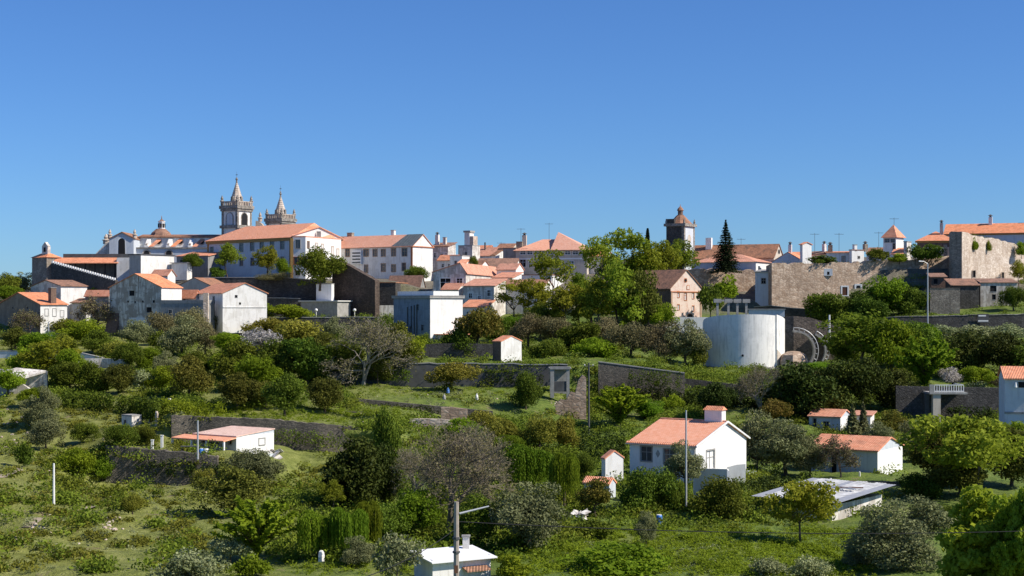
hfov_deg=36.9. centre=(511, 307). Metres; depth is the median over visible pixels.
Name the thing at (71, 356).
leafy tree
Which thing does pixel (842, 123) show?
sky
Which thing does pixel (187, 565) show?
silvery bush
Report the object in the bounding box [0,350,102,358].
road parapet
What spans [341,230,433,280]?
long building
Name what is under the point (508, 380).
hedge
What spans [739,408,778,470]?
olive tree
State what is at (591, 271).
white house
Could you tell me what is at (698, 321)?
terrace wall
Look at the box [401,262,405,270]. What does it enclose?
window
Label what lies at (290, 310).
leafy tree
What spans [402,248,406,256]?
window
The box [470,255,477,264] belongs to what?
round tree
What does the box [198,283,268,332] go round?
barn
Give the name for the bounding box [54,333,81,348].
evergreen tree
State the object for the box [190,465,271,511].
evergreen tree
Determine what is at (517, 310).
courtyard house
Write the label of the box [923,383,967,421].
viewing balcony
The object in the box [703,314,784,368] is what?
water tank
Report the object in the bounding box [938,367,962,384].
blossom shrub
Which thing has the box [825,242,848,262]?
white house
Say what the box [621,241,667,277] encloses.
leafy tree
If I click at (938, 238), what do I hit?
hipped house
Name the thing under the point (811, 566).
silvery bush
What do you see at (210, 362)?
leafy tree
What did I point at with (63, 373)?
evergreen tree
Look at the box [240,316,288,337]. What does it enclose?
yellow green shrub
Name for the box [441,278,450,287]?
window
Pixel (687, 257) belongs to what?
leafy tree
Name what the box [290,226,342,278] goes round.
school end wing
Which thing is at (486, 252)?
skyline house
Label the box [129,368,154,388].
silvery bush
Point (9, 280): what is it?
evergreen tree
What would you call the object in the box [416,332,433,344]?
round tree
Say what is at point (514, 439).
willow tree
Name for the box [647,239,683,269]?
leafy tree
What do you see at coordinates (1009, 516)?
leafy tree
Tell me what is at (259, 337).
blossom shrub
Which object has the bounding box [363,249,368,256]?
window
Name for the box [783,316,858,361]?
masonry bank
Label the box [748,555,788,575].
silvery bush
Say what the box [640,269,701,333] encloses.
house
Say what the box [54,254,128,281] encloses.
gallery wing
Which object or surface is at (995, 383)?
bare shrub
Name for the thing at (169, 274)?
white house
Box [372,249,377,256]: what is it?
window
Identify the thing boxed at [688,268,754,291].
rampart
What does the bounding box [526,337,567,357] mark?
evergreen tree
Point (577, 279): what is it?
leafy tree
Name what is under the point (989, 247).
bush
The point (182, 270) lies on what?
white cottage
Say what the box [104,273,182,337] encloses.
old mill
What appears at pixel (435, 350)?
masonry bank
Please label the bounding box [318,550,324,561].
stone pillar
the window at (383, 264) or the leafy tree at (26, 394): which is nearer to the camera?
the leafy tree at (26, 394)
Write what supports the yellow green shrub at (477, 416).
on the ground at (294, 460)
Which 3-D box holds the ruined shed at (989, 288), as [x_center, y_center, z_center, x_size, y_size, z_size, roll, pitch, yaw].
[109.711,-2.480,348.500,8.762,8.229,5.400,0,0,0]
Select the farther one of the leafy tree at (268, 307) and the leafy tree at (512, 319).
the leafy tree at (268, 307)
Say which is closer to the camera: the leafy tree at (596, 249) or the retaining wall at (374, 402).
the retaining wall at (374, 402)
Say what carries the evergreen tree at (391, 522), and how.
on the ground at (294, 460)
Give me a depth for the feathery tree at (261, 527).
122.52 m
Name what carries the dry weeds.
on the ground at (294, 460)
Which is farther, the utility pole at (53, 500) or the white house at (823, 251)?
the white house at (823, 251)
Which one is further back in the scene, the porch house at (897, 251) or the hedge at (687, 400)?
the porch house at (897, 251)
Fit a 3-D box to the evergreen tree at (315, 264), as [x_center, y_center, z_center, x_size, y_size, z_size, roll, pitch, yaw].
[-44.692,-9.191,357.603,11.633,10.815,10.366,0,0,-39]
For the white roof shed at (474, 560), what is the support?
on the ground at (294, 460)
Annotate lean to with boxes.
[69,298,91,320]
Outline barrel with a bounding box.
[656,514,661,523]
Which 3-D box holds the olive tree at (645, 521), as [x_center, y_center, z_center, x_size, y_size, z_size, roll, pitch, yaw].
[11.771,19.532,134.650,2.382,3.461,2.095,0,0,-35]
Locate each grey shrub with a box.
[145,311,182,334]
[173,306,210,326]
[189,322,219,353]
[254,272,293,281]
[507,312,544,346]
[533,316,570,343]
[594,314,624,345]
[602,321,651,356]
[637,319,681,360]
[767,368,820,383]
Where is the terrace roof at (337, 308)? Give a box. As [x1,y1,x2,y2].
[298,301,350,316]
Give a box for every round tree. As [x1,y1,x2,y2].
[69,422,101,441]
[102,423,139,444]
[110,340,144,364]
[134,426,157,442]
[403,265,429,277]
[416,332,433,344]
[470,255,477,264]
[510,370,543,409]
[577,451,596,477]
[616,466,680,512]
[654,480,694,509]
[687,474,753,519]
[997,285,1023,310]
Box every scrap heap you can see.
[266,448,283,458]
[568,508,590,519]
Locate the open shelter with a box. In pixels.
[549,367,570,397]
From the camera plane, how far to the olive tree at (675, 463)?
159.25 m
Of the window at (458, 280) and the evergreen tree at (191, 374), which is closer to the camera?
the evergreen tree at (191, 374)
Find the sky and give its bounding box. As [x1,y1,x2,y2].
[0,0,1023,286]
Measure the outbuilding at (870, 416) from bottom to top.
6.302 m
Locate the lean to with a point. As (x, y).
(75, 303)
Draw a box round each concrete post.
[713,299,720,315]
[724,299,731,314]
[733,299,740,314]
[742,299,749,313]
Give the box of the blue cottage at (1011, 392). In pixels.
[997,366,1023,424]
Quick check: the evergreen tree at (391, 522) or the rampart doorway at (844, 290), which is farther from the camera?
the rampart doorway at (844, 290)
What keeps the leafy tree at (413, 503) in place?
on the ground at (294, 460)
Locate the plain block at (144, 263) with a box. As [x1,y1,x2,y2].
[128,254,174,275]
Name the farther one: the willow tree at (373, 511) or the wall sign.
the wall sign
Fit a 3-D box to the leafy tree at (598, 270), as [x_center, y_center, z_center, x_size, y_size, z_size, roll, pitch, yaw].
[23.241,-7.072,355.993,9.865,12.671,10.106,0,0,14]
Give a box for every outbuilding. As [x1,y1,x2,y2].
[582,476,616,497]
[600,449,624,484]
[807,408,849,432]
[811,433,903,474]
[855,410,876,427]
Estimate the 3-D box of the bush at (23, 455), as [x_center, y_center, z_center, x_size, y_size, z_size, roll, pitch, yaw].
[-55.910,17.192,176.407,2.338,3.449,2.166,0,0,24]
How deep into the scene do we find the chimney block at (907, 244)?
374.34 m
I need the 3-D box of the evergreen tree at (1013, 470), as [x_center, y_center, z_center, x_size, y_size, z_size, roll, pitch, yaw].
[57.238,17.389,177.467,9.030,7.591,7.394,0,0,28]
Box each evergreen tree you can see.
[0,271,21,288]
[1,326,27,349]
[47,360,79,387]
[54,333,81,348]
[76,361,111,390]
[79,328,112,351]
[100,363,136,392]
[167,353,216,395]
[181,252,204,268]
[183,350,211,372]
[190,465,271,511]
[209,267,226,276]
[211,339,264,377]
[216,371,261,409]
[247,380,270,408]
[249,338,295,380]
[260,371,309,415]
[280,336,333,384]
[294,245,346,290]
[306,376,344,412]
[312,331,341,351]
[319,435,388,505]
[325,336,366,365]
[357,315,393,343]
[366,344,393,383]
[369,442,403,502]
[372,406,402,463]
[376,502,411,541]
[382,321,423,362]
[438,326,475,353]
[451,492,497,547]
[522,301,555,337]
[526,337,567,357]
[555,321,601,351]
[618,267,661,327]
[697,381,739,411]
[759,360,840,419]
[764,378,796,409]
[798,357,876,408]
[802,291,848,323]
[823,328,868,364]
[840,296,891,327]
[840,356,894,405]
[842,290,885,310]
[870,368,918,407]
[895,287,930,314]
[895,472,943,498]
[902,320,935,356]
[902,430,955,472]
[923,455,988,494]
[931,504,962,521]
[940,328,986,373]
[964,331,1023,367]
[990,425,1023,485]
[1008,343,1023,365]
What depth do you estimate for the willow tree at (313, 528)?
122.32 m
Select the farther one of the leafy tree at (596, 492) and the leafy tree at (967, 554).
the leafy tree at (596, 492)
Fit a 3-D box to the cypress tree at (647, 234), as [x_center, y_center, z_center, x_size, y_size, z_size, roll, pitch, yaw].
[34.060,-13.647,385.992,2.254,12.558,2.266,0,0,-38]
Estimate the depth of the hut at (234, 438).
188.72 m
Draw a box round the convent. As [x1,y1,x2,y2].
[943,214,1023,245]
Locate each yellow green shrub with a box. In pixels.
[44,318,79,330]
[94,340,128,356]
[121,492,145,513]
[189,468,214,491]
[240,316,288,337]
[272,317,324,343]
[424,361,482,386]
[462,409,496,430]
[484,417,521,437]
[517,412,557,449]
[553,414,583,447]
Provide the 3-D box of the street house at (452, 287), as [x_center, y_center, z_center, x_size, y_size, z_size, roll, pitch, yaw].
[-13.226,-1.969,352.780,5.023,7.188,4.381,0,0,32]
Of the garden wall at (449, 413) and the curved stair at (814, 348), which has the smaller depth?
the garden wall at (449, 413)
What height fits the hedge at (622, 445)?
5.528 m
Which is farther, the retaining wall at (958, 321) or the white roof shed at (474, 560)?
the retaining wall at (958, 321)
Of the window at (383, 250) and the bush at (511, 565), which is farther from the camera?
the window at (383, 250)
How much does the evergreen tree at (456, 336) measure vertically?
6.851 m
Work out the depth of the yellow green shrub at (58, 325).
330.54 m
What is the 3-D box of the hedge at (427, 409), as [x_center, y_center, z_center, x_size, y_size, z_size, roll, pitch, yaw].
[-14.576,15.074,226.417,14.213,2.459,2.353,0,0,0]
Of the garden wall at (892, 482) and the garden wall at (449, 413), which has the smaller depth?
the garden wall at (892, 482)
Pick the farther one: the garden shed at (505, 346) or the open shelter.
the garden shed at (505, 346)
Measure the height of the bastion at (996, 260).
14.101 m
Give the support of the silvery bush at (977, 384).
on the ground at (294, 460)
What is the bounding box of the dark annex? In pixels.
[380,282,407,304]
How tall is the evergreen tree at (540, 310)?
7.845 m
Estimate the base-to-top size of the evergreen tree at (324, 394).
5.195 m
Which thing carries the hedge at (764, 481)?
on the ground at (294, 460)
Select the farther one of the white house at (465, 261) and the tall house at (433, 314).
the white house at (465, 261)
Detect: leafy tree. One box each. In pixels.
[0,285,25,300]
[0,368,26,393]
[5,343,39,369]
[14,335,82,382]
[15,387,41,405]
[16,331,59,348]
[55,317,105,345]
[55,348,88,384]
[56,447,95,474]
[92,455,114,481]
[135,347,161,366]
[142,365,176,389]
[206,352,226,377]
[209,331,252,351]
[214,242,246,276]
[233,353,283,383]
[251,245,279,274]
[267,303,275,315]
[267,304,314,318]
[275,258,291,272]
[315,479,345,508]
[387,486,444,537]
[390,333,427,363]
[426,477,465,506]
[435,417,483,444]
[451,306,505,343]
[493,278,532,316]
[503,316,523,331]
[512,276,552,309]
[528,249,575,298]
[546,281,590,321]
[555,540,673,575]
[568,272,592,324]
[568,337,618,358]
[573,477,612,515]
[576,276,622,322]
[578,235,624,317]
[587,257,648,326]
[589,227,655,267]
[594,250,627,278]
[620,253,657,280]
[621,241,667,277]
[633,398,663,418]
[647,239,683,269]
[649,302,679,328]
[670,238,700,269]
[758,398,793,427]
[759,478,842,542]
[807,362,847,372]
[816,309,891,361]
[861,274,908,312]
[864,317,922,370]
[872,409,907,435]
[895,413,1023,484]
[910,322,942,339]
[934,484,1023,575]
[957,365,998,386]
[984,486,1023,575]
[1000,420,1023,436]
[1009,260,1023,285]
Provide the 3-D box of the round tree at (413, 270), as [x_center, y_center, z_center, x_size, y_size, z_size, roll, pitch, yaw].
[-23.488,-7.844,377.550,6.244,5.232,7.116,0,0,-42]
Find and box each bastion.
[949,231,961,277]
[962,232,1023,280]
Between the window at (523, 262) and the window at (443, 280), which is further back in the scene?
the window at (523, 262)
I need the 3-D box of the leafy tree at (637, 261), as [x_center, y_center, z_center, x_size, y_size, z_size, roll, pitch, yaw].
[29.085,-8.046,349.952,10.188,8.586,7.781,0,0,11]
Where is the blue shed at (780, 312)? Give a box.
[748,309,785,316]
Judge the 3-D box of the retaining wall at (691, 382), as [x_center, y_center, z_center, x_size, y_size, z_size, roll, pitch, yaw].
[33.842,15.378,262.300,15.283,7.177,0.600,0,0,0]
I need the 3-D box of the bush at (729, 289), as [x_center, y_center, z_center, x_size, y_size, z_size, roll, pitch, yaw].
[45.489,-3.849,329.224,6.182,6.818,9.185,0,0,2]
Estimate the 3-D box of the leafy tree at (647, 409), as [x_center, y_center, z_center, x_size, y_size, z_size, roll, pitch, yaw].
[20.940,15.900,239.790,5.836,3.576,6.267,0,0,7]
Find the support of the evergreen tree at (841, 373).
on the ground at (294, 460)
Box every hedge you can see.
[61,388,164,421]
[133,457,240,478]
[152,396,226,415]
[274,428,346,448]
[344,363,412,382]
[366,402,457,414]
[483,370,544,385]
[577,425,629,462]
[600,382,670,402]
[626,367,681,388]
[664,385,768,409]
[730,471,812,491]
[876,487,909,497]
[946,405,996,422]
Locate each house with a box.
[0,287,68,334]
[29,280,88,318]
[83,290,108,320]
[151,269,176,282]
[175,252,220,277]
[182,290,198,299]
[391,285,464,342]
[432,263,496,290]
[433,232,456,270]
[436,255,449,269]
[440,283,463,295]
[449,255,469,265]
[457,259,470,263]
[458,230,479,259]
[462,278,507,315]
[463,299,495,330]
[478,258,519,267]
[478,260,489,265]
[480,242,497,257]
[490,250,502,257]
[491,272,523,278]
[495,263,524,274]
[497,243,515,249]
[503,248,516,257]
[506,279,553,313]
[522,274,562,287]
[589,251,609,273]
[640,269,701,333]
[753,269,768,305]
[772,242,799,263]
[812,241,827,263]
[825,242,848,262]
[849,241,867,262]
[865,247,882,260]
[881,225,905,259]
[890,248,903,256]
[915,220,948,256]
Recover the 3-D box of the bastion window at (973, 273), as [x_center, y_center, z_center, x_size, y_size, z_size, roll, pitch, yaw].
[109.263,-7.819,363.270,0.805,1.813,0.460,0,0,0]
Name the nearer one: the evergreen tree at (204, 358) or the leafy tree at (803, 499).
the leafy tree at (803, 499)
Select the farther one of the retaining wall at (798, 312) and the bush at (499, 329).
the retaining wall at (798, 312)
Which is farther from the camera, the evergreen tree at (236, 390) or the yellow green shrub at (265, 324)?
the yellow green shrub at (265, 324)
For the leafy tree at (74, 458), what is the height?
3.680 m
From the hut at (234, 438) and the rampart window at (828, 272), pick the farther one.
the rampart window at (828, 272)
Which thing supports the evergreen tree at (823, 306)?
on the ground at (294, 460)
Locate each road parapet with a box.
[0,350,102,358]
[82,358,126,367]
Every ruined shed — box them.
[944,278,980,308]
[973,278,1018,306]
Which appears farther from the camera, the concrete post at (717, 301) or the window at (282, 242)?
the window at (282, 242)
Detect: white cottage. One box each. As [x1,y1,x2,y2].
[171,262,191,279]
[625,406,749,483]
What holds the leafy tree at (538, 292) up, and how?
on the ground at (294, 460)
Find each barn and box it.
[179,277,222,289]
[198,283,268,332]
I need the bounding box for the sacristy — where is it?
[691,254,771,270]
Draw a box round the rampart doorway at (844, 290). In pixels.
[841,286,848,295]
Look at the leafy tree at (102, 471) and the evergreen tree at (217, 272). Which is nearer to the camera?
the leafy tree at (102, 471)
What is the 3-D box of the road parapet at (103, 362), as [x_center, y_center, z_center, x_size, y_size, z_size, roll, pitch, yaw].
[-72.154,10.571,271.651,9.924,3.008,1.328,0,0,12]
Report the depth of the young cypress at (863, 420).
232.75 m
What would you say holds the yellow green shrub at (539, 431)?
on the ground at (294, 460)
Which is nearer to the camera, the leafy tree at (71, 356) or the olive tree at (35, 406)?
the olive tree at (35, 406)
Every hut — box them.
[171,426,274,455]
[925,288,959,313]
[926,273,947,287]
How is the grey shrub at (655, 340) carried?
on the ground at (294, 460)
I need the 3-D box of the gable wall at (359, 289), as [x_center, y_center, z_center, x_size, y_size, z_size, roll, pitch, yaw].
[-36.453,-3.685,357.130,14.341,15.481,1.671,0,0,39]
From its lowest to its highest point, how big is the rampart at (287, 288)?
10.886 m
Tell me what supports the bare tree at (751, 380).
on the ground at (294, 460)
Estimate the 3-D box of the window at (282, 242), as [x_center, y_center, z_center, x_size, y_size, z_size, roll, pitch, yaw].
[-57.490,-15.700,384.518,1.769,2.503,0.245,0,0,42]
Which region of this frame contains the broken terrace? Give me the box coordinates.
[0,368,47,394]
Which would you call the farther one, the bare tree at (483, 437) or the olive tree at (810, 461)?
the olive tree at (810, 461)
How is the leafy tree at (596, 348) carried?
on the ground at (294, 460)
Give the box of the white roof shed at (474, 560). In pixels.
[410,535,496,575]
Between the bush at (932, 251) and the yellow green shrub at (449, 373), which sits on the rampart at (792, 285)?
the bush at (932, 251)
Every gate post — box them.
[160,435,163,447]
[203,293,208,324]
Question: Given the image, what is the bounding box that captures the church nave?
[694,238,782,261]
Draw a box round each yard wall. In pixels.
[693,468,729,497]
[727,464,745,482]
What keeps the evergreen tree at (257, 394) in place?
on the ground at (294, 460)
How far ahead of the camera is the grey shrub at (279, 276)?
358.60 m
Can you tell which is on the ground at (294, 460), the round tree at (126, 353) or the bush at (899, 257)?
the round tree at (126, 353)
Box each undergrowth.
[0,272,1023,575]
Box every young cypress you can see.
[843,404,863,434]
[858,402,870,434]
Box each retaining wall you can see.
[106,445,218,485]
[171,414,374,452]
[268,317,392,336]
[330,362,567,387]
[360,399,492,417]
[598,361,684,398]
[685,378,750,389]
[754,305,814,317]
[886,313,1023,335]
[895,386,998,417]
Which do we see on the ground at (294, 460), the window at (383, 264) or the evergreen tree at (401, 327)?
the evergreen tree at (401, 327)
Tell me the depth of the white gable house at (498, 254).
409.39 m
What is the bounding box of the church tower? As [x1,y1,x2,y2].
[664,204,696,269]
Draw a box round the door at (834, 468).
[830,457,836,472]
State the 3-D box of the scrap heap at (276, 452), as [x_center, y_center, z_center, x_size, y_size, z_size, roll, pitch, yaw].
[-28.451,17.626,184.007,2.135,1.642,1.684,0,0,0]
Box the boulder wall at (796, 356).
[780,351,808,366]
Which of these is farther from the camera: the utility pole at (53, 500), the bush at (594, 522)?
the utility pole at (53, 500)
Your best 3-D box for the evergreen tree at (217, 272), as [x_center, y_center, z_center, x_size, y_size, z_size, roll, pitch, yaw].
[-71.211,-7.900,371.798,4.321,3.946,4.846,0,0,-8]
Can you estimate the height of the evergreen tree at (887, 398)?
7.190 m
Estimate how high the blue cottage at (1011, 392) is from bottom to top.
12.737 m
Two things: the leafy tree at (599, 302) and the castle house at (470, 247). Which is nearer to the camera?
the leafy tree at (599, 302)
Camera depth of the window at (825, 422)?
237.15 m
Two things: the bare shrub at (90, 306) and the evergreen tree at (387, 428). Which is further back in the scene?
the bare shrub at (90, 306)
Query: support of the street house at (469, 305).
on the ground at (294, 460)
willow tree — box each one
[296,509,333,554]
[329,507,369,550]
[354,500,382,542]
[490,434,526,467]
[501,443,553,487]
[547,452,579,505]
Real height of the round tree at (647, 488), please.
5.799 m
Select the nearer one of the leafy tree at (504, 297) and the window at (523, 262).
the leafy tree at (504, 297)
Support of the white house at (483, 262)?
on the ground at (294, 460)
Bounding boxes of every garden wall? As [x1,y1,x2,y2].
[410,418,450,428]
[441,407,466,422]
[555,375,585,418]
[867,481,899,485]
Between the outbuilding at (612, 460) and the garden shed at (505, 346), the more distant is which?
the garden shed at (505, 346)
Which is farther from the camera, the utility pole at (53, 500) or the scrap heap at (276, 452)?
the scrap heap at (276, 452)
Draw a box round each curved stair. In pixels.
[792,327,818,362]
[814,331,828,360]
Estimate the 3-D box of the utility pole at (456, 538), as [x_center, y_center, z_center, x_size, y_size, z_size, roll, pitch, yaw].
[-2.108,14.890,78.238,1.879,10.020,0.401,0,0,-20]
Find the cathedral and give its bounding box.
[96,174,296,261]
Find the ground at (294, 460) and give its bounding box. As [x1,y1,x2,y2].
[0,256,1023,575]
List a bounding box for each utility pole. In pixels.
[52,463,54,503]
[197,420,198,458]
[453,501,488,575]
[584,363,593,432]
[685,410,686,505]
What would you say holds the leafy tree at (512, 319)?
on the ground at (294, 460)
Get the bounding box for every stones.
[0,387,556,558]
[52,261,115,280]
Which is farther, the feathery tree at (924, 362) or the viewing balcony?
the feathery tree at (924, 362)
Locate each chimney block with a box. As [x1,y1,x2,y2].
[799,242,812,263]
[903,241,911,259]
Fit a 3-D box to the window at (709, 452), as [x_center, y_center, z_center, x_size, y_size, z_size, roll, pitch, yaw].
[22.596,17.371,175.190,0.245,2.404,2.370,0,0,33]
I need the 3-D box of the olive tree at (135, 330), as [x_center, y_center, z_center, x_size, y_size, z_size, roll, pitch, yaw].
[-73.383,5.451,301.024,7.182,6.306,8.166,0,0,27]
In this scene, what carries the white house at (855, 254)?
on the ground at (294, 460)
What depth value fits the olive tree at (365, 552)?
119.50 m
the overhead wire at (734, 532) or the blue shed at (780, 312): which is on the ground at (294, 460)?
the blue shed at (780, 312)
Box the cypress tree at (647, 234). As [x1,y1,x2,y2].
[645,228,650,249]
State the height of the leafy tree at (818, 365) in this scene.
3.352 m
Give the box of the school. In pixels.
[206,223,334,276]
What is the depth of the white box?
357.07 m
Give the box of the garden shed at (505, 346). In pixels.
[492,335,522,361]
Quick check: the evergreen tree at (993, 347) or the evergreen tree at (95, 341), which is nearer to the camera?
the evergreen tree at (993, 347)
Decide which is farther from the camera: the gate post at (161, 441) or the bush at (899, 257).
the bush at (899, 257)
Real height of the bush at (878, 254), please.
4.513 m
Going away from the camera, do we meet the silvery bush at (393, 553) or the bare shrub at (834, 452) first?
the silvery bush at (393, 553)
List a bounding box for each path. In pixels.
[0,468,22,477]
[22,517,44,526]
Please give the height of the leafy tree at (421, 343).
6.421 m
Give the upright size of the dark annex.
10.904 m
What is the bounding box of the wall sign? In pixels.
[977,314,988,322]
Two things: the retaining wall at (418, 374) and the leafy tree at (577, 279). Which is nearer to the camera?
the retaining wall at (418, 374)
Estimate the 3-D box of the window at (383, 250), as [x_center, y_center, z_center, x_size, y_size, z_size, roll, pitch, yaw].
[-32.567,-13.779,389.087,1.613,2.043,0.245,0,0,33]
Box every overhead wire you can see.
[368,529,454,575]
[459,521,1022,533]
[493,364,586,366]
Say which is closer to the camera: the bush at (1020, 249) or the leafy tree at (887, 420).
the leafy tree at (887, 420)
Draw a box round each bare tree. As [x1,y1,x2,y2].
[319,313,422,386]
[389,441,443,493]
[394,415,522,530]
[455,427,511,486]
[734,362,783,409]
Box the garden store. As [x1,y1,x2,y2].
[161,300,214,329]
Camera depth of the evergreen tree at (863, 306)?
330.13 m
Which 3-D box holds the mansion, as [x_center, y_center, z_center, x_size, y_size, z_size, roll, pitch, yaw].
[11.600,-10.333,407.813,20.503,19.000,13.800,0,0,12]
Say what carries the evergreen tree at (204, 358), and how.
on the ground at (294, 460)
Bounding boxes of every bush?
[13,442,33,466]
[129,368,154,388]
[147,330,163,348]
[150,545,231,575]
[206,535,255,562]
[225,552,274,575]
[369,530,426,575]
[483,318,512,339]
[496,552,532,575]
[573,516,616,536]
[659,393,684,407]
[689,346,708,365]
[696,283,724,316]
[712,274,738,297]
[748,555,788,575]
[784,554,835,575]
[805,255,837,263]
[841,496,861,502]
[866,247,889,260]
[887,253,908,263]
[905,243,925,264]
[917,243,945,264]
[934,324,958,337]
[951,324,997,338]
[965,380,987,386]
[972,237,978,253]
[986,240,992,250]
[989,322,1023,337]
[1015,242,1023,258]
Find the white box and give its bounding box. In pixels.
[316,283,333,300]
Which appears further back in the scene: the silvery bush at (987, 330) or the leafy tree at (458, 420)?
the silvery bush at (987, 330)
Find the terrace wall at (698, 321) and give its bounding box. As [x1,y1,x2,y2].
[666,317,707,331]
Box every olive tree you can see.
[16,272,31,291]
[17,384,61,424]
[24,408,66,448]
[118,319,156,346]
[152,350,180,369]
[156,314,210,355]
[213,315,218,329]
[224,448,286,483]
[320,315,355,337]
[339,535,376,564]
[484,480,571,548]
[633,510,657,543]
[662,318,712,367]
[663,439,706,489]
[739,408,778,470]
[755,418,821,474]
[791,436,832,476]
[840,494,959,571]
[841,527,886,566]
[862,421,894,437]
[898,420,919,456]
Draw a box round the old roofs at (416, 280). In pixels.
[388,275,425,287]
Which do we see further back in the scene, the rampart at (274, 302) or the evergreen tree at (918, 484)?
the rampart at (274, 302)
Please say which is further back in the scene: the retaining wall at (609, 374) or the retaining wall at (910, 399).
the retaining wall at (609, 374)
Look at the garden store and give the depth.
323.40 m
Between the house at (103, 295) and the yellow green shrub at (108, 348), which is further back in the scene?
the house at (103, 295)
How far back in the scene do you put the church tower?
393.87 m
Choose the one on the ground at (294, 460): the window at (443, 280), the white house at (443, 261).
the white house at (443, 261)
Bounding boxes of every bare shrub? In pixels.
[8,306,47,333]
[71,293,118,326]
[815,430,862,476]
[988,378,998,387]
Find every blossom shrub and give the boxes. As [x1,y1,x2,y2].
[240,326,282,350]
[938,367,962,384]
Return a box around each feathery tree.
[211,495,298,559]
[590,383,650,423]
[893,335,961,385]
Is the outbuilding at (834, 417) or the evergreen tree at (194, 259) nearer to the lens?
the outbuilding at (834, 417)
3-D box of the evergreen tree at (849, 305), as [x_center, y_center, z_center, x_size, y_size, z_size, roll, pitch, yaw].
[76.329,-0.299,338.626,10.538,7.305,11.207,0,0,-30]
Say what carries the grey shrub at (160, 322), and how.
on the ground at (294, 460)
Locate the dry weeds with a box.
[0,383,851,575]
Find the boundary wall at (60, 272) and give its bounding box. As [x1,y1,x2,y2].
[51,262,117,289]
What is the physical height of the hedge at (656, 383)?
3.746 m
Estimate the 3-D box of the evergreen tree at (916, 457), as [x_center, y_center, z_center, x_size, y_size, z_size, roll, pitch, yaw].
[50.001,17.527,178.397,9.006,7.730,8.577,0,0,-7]
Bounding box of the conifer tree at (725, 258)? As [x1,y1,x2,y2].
[709,219,741,273]
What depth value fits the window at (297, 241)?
378.69 m
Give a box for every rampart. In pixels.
[203,277,318,300]
[267,298,300,316]
[380,305,393,316]
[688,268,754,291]
[766,256,948,307]
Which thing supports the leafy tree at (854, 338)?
on the ground at (294, 460)
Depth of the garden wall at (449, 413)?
224.00 m
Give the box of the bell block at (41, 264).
[31,242,61,284]
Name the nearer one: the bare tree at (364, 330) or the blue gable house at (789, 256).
the bare tree at (364, 330)
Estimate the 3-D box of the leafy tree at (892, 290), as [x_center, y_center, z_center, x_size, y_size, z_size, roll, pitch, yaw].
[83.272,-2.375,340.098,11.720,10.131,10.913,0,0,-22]
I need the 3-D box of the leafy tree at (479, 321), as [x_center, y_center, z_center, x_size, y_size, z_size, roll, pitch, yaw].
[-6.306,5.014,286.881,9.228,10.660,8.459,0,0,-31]
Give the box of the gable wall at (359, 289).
[332,259,379,316]
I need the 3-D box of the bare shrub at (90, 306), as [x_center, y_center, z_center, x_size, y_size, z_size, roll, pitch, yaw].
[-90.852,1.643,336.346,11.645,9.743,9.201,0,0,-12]
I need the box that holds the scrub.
[0,388,374,572]
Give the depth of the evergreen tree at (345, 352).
256.33 m
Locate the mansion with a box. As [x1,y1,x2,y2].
[513,232,588,274]
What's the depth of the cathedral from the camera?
426.43 m
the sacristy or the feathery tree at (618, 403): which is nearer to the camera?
the feathery tree at (618, 403)
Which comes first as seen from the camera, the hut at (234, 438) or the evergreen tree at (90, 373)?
the hut at (234, 438)
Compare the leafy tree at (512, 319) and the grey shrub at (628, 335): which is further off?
the leafy tree at (512, 319)
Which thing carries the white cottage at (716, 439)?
on the ground at (294, 460)
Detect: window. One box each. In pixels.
[142,249,150,253]
[165,249,172,254]
[259,242,263,249]
[280,241,284,249]
[293,257,301,264]
[295,239,300,248]
[346,249,349,256]
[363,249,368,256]
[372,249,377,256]
[381,249,385,256]
[381,263,385,271]
[391,248,395,256]
[391,264,395,271]
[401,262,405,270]
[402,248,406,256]
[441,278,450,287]
[456,278,462,282]
[520,260,525,266]
[640,445,652,461]
[663,448,675,463]
[706,448,714,468]
[812,418,816,426]
[823,421,829,428]
[824,269,832,275]
[841,256,845,262]
[854,284,861,288]
[972,270,975,277]
[990,286,995,291]
[1018,382,1023,387]
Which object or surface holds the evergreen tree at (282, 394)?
on the ground at (294, 460)
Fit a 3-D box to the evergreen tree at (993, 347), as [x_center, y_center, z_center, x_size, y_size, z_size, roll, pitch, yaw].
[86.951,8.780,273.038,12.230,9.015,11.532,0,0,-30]
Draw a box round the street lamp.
[918,260,927,322]
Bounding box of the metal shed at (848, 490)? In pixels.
[752,478,894,520]
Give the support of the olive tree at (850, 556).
on the ground at (294, 460)
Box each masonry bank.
[421,343,492,357]
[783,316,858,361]
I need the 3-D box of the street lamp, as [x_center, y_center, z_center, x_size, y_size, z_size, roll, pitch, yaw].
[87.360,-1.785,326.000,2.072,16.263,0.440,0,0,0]
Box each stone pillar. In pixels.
[155,411,158,425]
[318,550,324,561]

